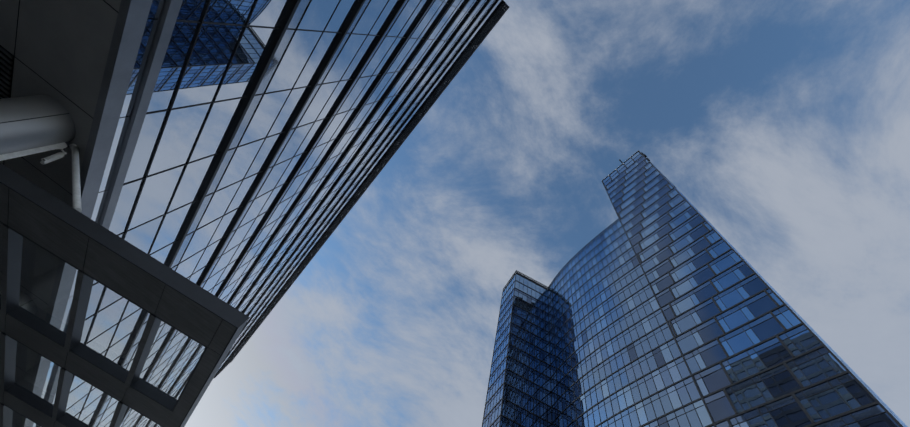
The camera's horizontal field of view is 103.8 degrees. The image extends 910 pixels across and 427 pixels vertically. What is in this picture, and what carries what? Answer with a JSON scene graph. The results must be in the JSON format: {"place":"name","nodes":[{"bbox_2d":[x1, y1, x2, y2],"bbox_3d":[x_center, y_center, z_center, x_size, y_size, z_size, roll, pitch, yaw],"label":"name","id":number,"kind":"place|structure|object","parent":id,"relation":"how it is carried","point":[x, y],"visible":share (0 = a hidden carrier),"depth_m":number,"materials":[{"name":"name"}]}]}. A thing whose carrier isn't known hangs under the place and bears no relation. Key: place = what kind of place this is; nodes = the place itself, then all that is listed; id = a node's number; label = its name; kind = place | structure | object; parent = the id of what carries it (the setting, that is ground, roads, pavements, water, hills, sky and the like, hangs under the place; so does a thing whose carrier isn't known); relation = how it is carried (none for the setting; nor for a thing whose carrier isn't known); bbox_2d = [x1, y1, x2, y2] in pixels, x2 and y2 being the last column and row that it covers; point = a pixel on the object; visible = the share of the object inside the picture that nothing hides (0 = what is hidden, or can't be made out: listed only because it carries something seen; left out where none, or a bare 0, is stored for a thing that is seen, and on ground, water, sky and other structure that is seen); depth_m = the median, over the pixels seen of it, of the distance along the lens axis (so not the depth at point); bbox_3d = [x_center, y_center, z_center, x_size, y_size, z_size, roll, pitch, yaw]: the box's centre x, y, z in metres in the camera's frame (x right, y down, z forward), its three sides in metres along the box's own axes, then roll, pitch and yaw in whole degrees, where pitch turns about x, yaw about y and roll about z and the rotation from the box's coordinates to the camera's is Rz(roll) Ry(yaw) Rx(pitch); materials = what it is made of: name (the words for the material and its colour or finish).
{"place":"outdoors","nodes":[
{"label":"outdoors","id":0,"kind":"place"},
{"bbox_2d":[0,95,74,313],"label":"tower columns","id":1,"kind":"structure","parent":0,"point":[31,122],"depth_m":7.67,"materials":[{"name":"grey metal"}]},
{"bbox_2d":[0,142,66,160],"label":"pipe","id":2,"kind":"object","parent":1,"relation":"attached to","point":[31,151],"depth_m":7.85,"materials":[{"name":"metal"}]},
{"bbox_2d":[40,146,68,164],"bbox_3d":[-9.277,-1.363,8.329,0.140,0.649,0.270,-3,-66,15],"label":"cctv camera","id":3,"kind":"object","parent":2,"relation":"attached to","point":[51,158],"visible":0.98,"depth_m":8.23,"materials":[{"name":"white"}]},
{"bbox_2d":[0,163,249,426],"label":"canopy frame","id":4,"kind":"object","parent":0,"point":[89,249],"visible":0.96,"depth_m":7.21,"materials":[{"name":"black metal"}]},
{"bbox_2d":[69,144,81,211],"bbox_3d":[-8.199,-0.845,7.697,2.486,1.837,0.180,19,-63,4],"label":"pipe","id":5,"kind":"object","parent":4,"relation":"on","point":[76,191],"visible":0.83,"depth_m":7.52,"materials":[{"name":"metal"}]},
{"bbox_2d":[0,223,204,426],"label":"canopy glass","id":6,"kind":"object","parent":4,"relation":"in","point":[24,350],"visible":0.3,"depth_m":8.31,"materials":[{"name":"glass"}]},
{"bbox_2d":[0,0,502,426],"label":"glass facade","id":7,"kind":"structure","parent":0,"point":[212,53],"depth_m":15.84,"materials":[{"name":"glass"}]},
{"bbox_2d":[0,0,120,426],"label":"ceiling","id":8,"kind":"structure","parent":7,"relation":"attached to","point":[63,47],"depth_m":7.78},
{"bbox_2d":[20,0,508,426],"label":"tower trims","id":9,"kind":"object","parent":7,"relation":"attached to","point":[131,20],"visible":0.57,"depth_m":8.41,"materials":[{"name":"grey metal"}]},
{"bbox_2d":[67,0,504,426],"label":"window mullions","id":10,"kind":"object","parent":7,"relation":"attached to","point":[281,31],"visible":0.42,"depth_m":21.89,"materials":[{"name":"black metal"}]},
{"bbox_2d":[215,2,508,377],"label":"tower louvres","id":11,"kind":"object","parent":7,"relation":"attached to","point":[466,55],"visible":0.96,"depth_m":52.38,"materials":[{"name":"metal"}]},
{"bbox_2d":[482,272,551,426],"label":"slim tower","id":12,"kind":"structure","parent":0,"point":[540,411],"depth_m":84.83,"materials":[{"name":"blue glass"}]},
{"bbox_2d":[482,270,551,426],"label":"window frames","id":13,"kind":"structure","parent":12,"relation":"attached to","point":[506,357],"depth_m":86.60,"materials":[{"name":"black metal"}]},
{"bbox_2d":[184,0,909,426],"label":"sky","id":14,"kind":"structure","parent":0,"point":[785,124],"materials":[{"name":"blue"}]},
{"bbox_2d":[548,219,713,426],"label":"curved glass facade","id":15,"kind":"structure","parent":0,"point":[702,413],"depth_m":69.70,"materials":[{"name":"blue glass"}]},
{"bbox_2d":[548,218,712,426],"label":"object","id":16,"kind":"structure","parent":15,"relation":"attached to","point":[657,392],"depth_m":72.27,"materials":[{"name":"grey metal"}]},
{"bbox_2d":[603,152,907,426],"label":"skyscraper windows","id":17,"kind":"structure","parent":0,"point":[828,403],"depth_m":51.79,"materials":[{"name":"blue glass"}]},
{"bbox_2d":[602,150,902,426],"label":"window frames","id":18,"kind":"structure","parent":17,"relation":"attached to","point":[803,388],"depth_m":53.48,"materials":[{"name":"grey metal"}]}
]}

